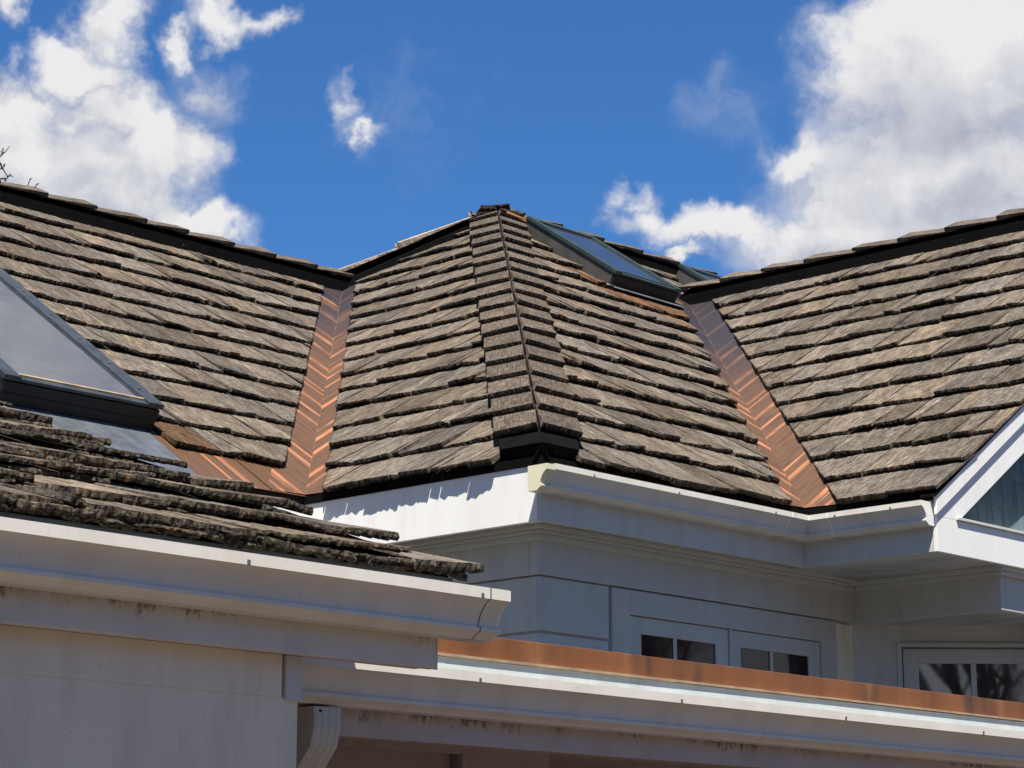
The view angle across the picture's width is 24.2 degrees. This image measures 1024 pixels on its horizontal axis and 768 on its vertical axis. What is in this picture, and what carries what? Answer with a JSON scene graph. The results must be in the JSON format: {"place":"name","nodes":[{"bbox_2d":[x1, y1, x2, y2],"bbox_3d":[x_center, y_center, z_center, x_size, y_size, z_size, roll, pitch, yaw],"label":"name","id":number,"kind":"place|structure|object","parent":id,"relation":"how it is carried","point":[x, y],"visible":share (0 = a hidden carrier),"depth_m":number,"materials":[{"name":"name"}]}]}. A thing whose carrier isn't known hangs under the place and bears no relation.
{"place":"outdoors","nodes":[
{"label":"outdoors","id":0,"kind":"place"},
{"bbox_2d":[0,0,1023,275],"label":"sky","id":1,"kind":"structure","parent":0,"point":[722,137],"materials":[{"name":"blue"}]},
{"label":"ground","id":2,"kind":"structure","parent":0,"visible":0},
{"bbox_2d":[0,146,12,180],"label":"bare tree","id":3,"kind":"object","parent":2,"relation":"on","point":[3,166],"visible":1,"depth_m":20.50,"materials":[{"name":"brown plant"}]},
{"bbox_2d":[0,401,510,767],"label":"wing","id":4,"kind":"structure","parent":2,"relation":"on","point":[153,616],"depth_m":5.75,"materials":[{"name":"white paint"}]},
{"bbox_2d":[0,180,1023,702],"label":"house","id":5,"kind":"structure","parent":2,"relation":"on","point":[812,466],"depth_m":13.86,"materials":[{"name":"brown wood"}]},
{"bbox_2d":[631,616,727,665],"bbox_3d":[0.889,1.662,12.627,0.014,0.802,0.824,-12,-17,41],"label":"window","id":6,"kind":"structure","parent":5,"relation":"in","point":[649,637],"depth_m":12.69,"materials":[{"name":"paint"}]},
{"bbox_2d":[732,630,819,677],"bbox_3d":[1.469,1.799,13.238,0.014,0.802,0.817,-12,-17,41],"label":"window","id":7,"kind":"structure","parent":5,"relation":"in","point":[754,651],"depth_m":13.30,"materials":[{"name":"paint"}]},
{"bbox_2d":[902,648,1023,702],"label":"window","id":8,"kind":"structure","parent":5,"relation":"in","point":[990,673],"depth_m":13.86,"materials":[{"name":"glass"}]},
{"bbox_2d":[296,637,1023,767],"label":"porch","id":9,"kind":"object","parent":2,"relation":"on","point":[502,703],"visible":0.66,"depth_m":7.92,"materials":[{"name":"white metal"}]},
{"bbox_2d":[325,746,449,767],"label":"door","id":10,"kind":"structure","parent":9,"relation":"in","point":[343,756],"depth_m":7.76,"materials":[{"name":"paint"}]}
]}

